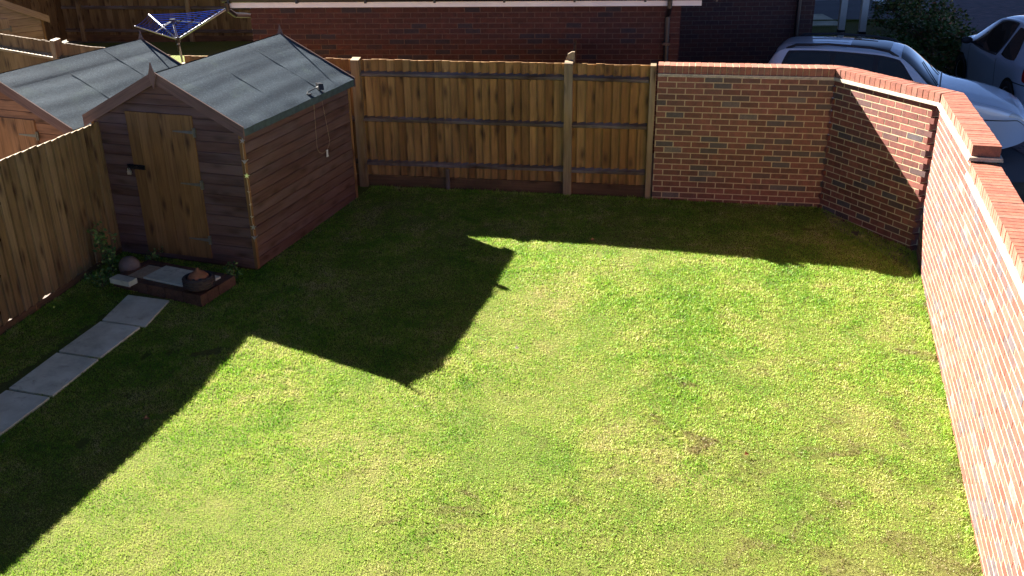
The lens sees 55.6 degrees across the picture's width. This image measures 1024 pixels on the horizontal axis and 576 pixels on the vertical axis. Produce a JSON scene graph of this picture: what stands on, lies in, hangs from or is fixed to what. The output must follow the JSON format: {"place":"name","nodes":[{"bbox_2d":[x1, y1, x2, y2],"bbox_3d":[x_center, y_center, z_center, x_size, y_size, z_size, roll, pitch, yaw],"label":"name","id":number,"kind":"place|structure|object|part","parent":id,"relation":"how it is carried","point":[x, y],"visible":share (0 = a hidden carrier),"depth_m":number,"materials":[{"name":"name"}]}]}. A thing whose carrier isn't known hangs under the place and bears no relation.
{"place":"outdoors","nodes":[
{"label":"outdoors","id":0,"kind":"place"},
{"bbox_2d":[70,41,253,62],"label":"neighbour lawn","id":1,"kind":"structure","parent":0,"point":[197,48],"depth_m":23.52,"materials":[{"name":"green plant"}]},
{"bbox_2d":[0,0,49,39],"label":"garden shed","id":2,"kind":"structure","parent":1,"relation":"on","point":[18,20],"depth_m":17.14,"materials":[{"name":"brown wood"}]},
{"bbox_2d":[0,18,11,34],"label":"door","id":3,"kind":"structure","parent":2,"relation":"in","point":[5,28],"depth_m":16.97,"materials":[{"name":"brown wood"}]},
{"bbox_2d":[135,8,225,62],"bbox_3d":[-5.664,-4.038,17.175,1.454,1.804,1.939,-6,24,-12],"label":"rotary airer","id":4,"kind":"object","parent":1,"relation":"on","point":[176,37],"visible":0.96,"depth_m":16.85,"materials":[{"name":"metal"}]},
{"bbox_2d":[0,185,982,575],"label":"lawn","id":5,"kind":"structure","parent":0,"point":[486,567],"depth_m":7.98,"materials":[{"name":"green plant"}]},
{"bbox_2d":[0,390,49,434],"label":"paving slab","id":6,"kind":"structure","parent":5,"relation":"on","point":[15,407],"depth_m":8.29,"materials":[{"name":"concrete"}]},
{"bbox_2d":[9,353,97,396],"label":"paving slab","id":7,"kind":"structure","parent":5,"relation":"on","point":[54,374],"depth_m":8.77,"materials":[{"name":"concrete"}]},
{"bbox_2d":[80,264,117,286],"bbox_3d":[-4.440,-0.129,10.471,0.309,0.256,0.326,8,25,19],"label":"leafy plant","id":8,"kind":"object","parent":5,"relation":"on","point":[103,279],"visible":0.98,"depth_m":10.44,"materials":[{"name":"green plant"}]},
{"bbox_2d":[59,321,139,358],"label":"paving slab","id":9,"kind":"structure","parent":5,"relation":"on","point":[100,339],"depth_m":9.35,"materials":[{"name":"concrete"}]},
{"bbox_2d":[87,221,118,271],"bbox_3d":[-4.445,-0.431,10.665,0.287,0.607,0.356,-1,24,0],"label":"leafy plant","id":10,"kind":"object","parent":5,"relation":"on","point":[109,258],"visible":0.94,"depth_m":10.61,"materials":[{"name":"green plant"}]},
{"bbox_2d":[109,274,137,286],"bbox_3d":[-4.102,-0.079,10.258,0.273,0.056,0.120,10,26,23],"label":"stone block","id":11,"kind":"object","parent":5,"relation":"on","point":[123,280],"depth_m":10.22,"materials":[{"name":"grey stone"}]},
{"bbox_2d":[118,256,140,271],"bbox_3d":[-4.204,-0.240,10.677,0.230,0.230,0.228,-1,24,0],"label":"stone ball","id":12,"kind":"object","parent":5,"relation":"on","point":[128,263],"visible":0.7,"depth_m":10.59,"materials":[{"name":"grey stone"}]},
{"bbox_2d":[102,295,168,327],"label":"paving slab","id":13,"kind":"structure","parent":5,"relation":"on","point":[137,311],"depth_m":9.89,"materials":[{"name":"concrete"}]},
{"bbox_2d":[138,246,162,261],"bbox_3d":[-4.040,-0.332,10.923,0.246,0.235,0.241,-1,24,0],"label":"leafy plant","id":14,"kind":"object","parent":5,"relation":"on","point":[152,256],"visible":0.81,"depth_m":10.92,"materials":[{"name":"green plant"}]},
{"bbox_2d":[114,260,235,306],"bbox_3d":[-3.631,-0.041,10.452,1.219,0.205,0.564,10,26,22],"label":"doorstep","id":15,"kind":"object","parent":5,"relation":"on","point":[159,279],"depth_m":10.31,"materials":[{"name":"brick"}]},
{"bbox_2d":[182,271,215,291],"bbox_3d":[-3.251,-0.070,10.091,0.333,0.130,0.333,-1,24,0],"label":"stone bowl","id":16,"kind":"object","parent":15,"relation":"on","point":[200,285],"visible":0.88,"depth_m":9.98,"materials":[{"name":"grey stone"}]},
{"bbox_2d":[187,268,209,280],"bbox_3d":[-3.252,-0.136,10.060,0.230,0.158,0.233,-1,24,0],"label":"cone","id":17,"kind":"object","parent":16,"relation":"in","point":[197,274],"visible":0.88,"depth_m":10.01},
{"bbox_2d":[82,24,357,269],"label":"garden shed","id":18,"kind":"structure","parent":5,"relation":"on","point":[173,148],"depth_m":10.78,"materials":[{"name":"brown wood"}]},
{"bbox_2d":[124,111,212,257],"bbox_3d":[-3.758,-1.118,10.671,0.862,1.620,0.027,7,25,17],"label":"door","id":19,"kind":"structure","parent":18,"relation":"in","point":[171,186],"depth_m":10.65,"materials":[{"name":"brown wood"}]},
{"bbox_2d":[240,138,257,239],"bbox_3d":[-2.801,-1.038,10.352,0.080,1.170,0.028,1,24,3],"label":"corner garland","id":20,"kind":"object","parent":18,"relation":"hanging from","point":[246,176],"visible":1,"depth_m":10.35,"materials":[{"name":"silver metal"}]},
{"bbox_2d":[307,83,329,156],"bbox_3d":[-2.309,-1.984,11.637,0.121,0.905,0.397,7,25,17],"label":"solar lamp","id":21,"kind":"object","parent":18,"relation":"attached to","point":[319,86],"visible":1,"depth_m":11.53,"materials":[{"name":"black plastic"}]},
{"bbox_2d":[222,261,242,279],"bbox_3d":[-3.027,-0.167,10.579,0.214,0.235,0.250,-1,24,0],"label":"leafy plant","id":22,"kind":"object","parent":5,"relation":"on","point":[230,272],"visible":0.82,"depth_m":10.55,"materials":[{"name":"green plant"}]},
{"bbox_2d":[44,40,1023,296],"bbox_3d":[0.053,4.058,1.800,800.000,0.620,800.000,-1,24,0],"label":"ground","id":23,"kind":"structure","parent":0,"point":[1018,186],"depth_m":12.03,"materials":[{"name":"soil"}]},
{"bbox_2d":[5,0,67,41],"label":"side fence","id":24,"kind":"object","parent":23,"relation":"on","point":[55,27],"visible":0.26,"depth_m":23.89,"materials":[{"name":"brown wood"}]},
{"bbox_2d":[0,121,121,334],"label":"fence","id":25,"kind":"object","parent":23,"relation":"on","point":[56,200],"visible":0.33,"depth_m":10.06,"materials":[{"name":"brown wood"}]},
{"bbox_2d":[0,33,169,72],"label":"neighbour fence","id":26,"kind":"object","parent":23,"relation":"on","point":[17,52],"visible":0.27,"depth_m":14.54,"materials":[{"name":"brown wood"}]},
{"bbox_2d":[0,30,181,159],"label":"garden shed","id":27,"kind":"structure","parent":23,"relation":"on","point":[41,103],"depth_m":11.25,"materials":[{"name":"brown wood"}]},
{"bbox_2d":[0,117,39,159],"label":"door","id":28,"kind":"structure","parent":27,"relation":"in","point":[17,135],"depth_m":11.08,"materials":[{"name":"brown wood"}]},
{"bbox_2d":[60,0,253,41],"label":"fence","id":29,"kind":"object","parent":23,"relation":"on","point":[102,20],"visible":0.41,"depth_m":24.17,"materials":[{"name":"brown wood"}]},
{"bbox_2d":[182,55,656,198],"bbox_3d":[-1.319,-2.031,12.949,6.336,2.045,0.112,3,24,9],"label":"back fence","id":30,"kind":"object","parent":23,"relation":"on","point":[523,126],"visible":0.64,"depth_m":12.71,"materials":[{"name":"brown wood"}]},
{"bbox_2d":[221,0,717,152],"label":"brick garage","id":31,"kind":"structure","parent":23,"relation":"on","point":[631,32],"depth_m":14.11,"materials":[{"name":"brick"}]},
{"bbox_2d":[566,40,576,62],"bbox_3d":[0.829,-2.508,13.460,0.112,1.850,1.890,1,24,5],"label":"side fence","id":32,"kind":"object","parent":23,"relation":"on","point":[571,55],"visible":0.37,"depth_m":12.27,"materials":[{"name":"brown wood"}]},
{"bbox_2d":[678,0,814,63],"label":"brick house","id":33,"kind":"structure","parent":23,"relation":"on","point":[740,31],"depth_m":16.69,"materials":[{"name":"brick"}]},
{"bbox_2d":[652,62,1023,575],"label":"garden wall","id":34,"kind":"structure","parent":23,"relation":"on","point":[915,167],"depth_m":10.85,"materials":[{"name":"brick"}]},
{"bbox_2d":[813,14,837,25],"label":"concrete path","id":35,"kind":"structure","parent":0,"point":[823,17],"depth_m":25.56,"materials":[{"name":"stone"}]},
{"bbox_2d":[811,19,953,75],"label":"verge","id":36,"kind":"structure","parent":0,"point":[851,26],"depth_m":24.52,"materials":[{"name":"green plant"}]},
{"bbox_2d":[836,0,847,36],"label":"white column","id":37,"kind":"structure","parent":36,"relation":"on","point":[842,16],"depth_m":23.11,"materials":[{"name":"plastic"}]},
{"bbox_2d":[857,0,869,37],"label":"white column","id":38,"kind":"structure","parent":36,"relation":"on","point":[863,16],"depth_m":22.82,"materials":[{"name":"plastic"}]},
{"bbox_2d":[863,31,930,55],"bbox_3d":[7.877,-5.042,20.481,1.838,0.761,1.918,7,25,18],"label":"hedge bush","id":39,"kind":"object","parent":36,"relation":"on","point":[919,50],"visible":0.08,"depth_m":20.37,"materials":[{"name":"green plant"}]},
{"bbox_2d":[867,0,953,29],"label":"hedge bush","id":40,"kind":"object","parent":36,"relation":"on","point":[887,6],"visible":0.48,"depth_m":23.83,"materials":[{"name":"green plant"}]},
{"bbox_2d":[876,0,971,39],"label":"hedge bush","id":41,"kind":"object","parent":36,"relation":"on","point":[937,11],"visible":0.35,"depth_m":22.05,"materials":[{"name":"green plant"}]},
{"bbox_2d":[889,10,978,59],"bbox_3d":[9.018,-5.332,20.652,2.141,1.118,1.610,11,26,24],"label":"hedge bush","id":42,"kind":"object","parent":36,"relation":"on","point":[931,29],"visible":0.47,"depth_m":20.55,"materials":[{"name":"green plant"}]},
{"bbox_2d":[921,25,976,74],"bbox_3d":[8.820,-4.649,19.290,1.333,0.980,1.937,-1,24,0],"label":"hedge bush","id":43,"kind":"object","parent":36,"relation":"on","point":[947,46],"visible":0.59,"depth_m":19.36,"materials":[{"name":"green plant"}]},
{"bbox_2d":[814,0,1023,182],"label":"road","id":44,"kind":"structure","parent":0,"point":[1012,165],"depth_m":26.56,"materials":[{"name":"grey asphalt"}]},
{"bbox_2d":[767,32,1023,148],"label":"parked car","id":45,"kind":"object","parent":44,"relation":"on","point":[1000,112],"visible":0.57,"depth_m":14.34,"materials":[{"name":"silver metal"}]},
{"bbox_3d":[4.395,-3.299,14.608,0.715,0.456,0.261,9,26,21],"label":"side window","id":46,"kind":"part","parent":45,"relation":"part of","materials":[{"name":"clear glass"}]},
{"bbox_3d":[5.023,-3.195,14.353,0.553,0.458,0.262,9,26,21],"label":"side window","id":47,"kind":"part","parent":45,"relation":"part of","materials":[{"name":"black glass"}]},
{"bbox_3d":[5.664,-3.077,14.100,0.724,0.432,0.253,9,26,21],"label":"side window","id":48,"kind":"part","parent":45,"relation":"part of","materials":[{"name":"black glass"}]},
{"bbox_2d":[923,0,1023,153],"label":"block paving","id":49,"kind":"structure","parent":0,"point":[983,14],"depth_m":27.34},
{"bbox_2d":[953,15,1023,105],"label":"parked car","id":50,"kind":"object","parent":49,"relation":"on","point":[992,54],"visible":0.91,"depth_m":16.96,"materials":[{"name":"silver metal"}]},
{"bbox_3d":[8.581,-4.525,17.267,0.292,0.518,1.220,1,24,5],"label":"side window","id":51,"kind":"part","parent":50,"relation":"part of","materials":[{"name":"black glass"}]},
{"bbox_3d":[8.496,-4.101,16.351,0.269,0.472,0.605,1,24,5],"label":"side window","id":52,"kind":"part","parent":50,"relation":"part of","materials":[{"name":"black glass"}]}
]}

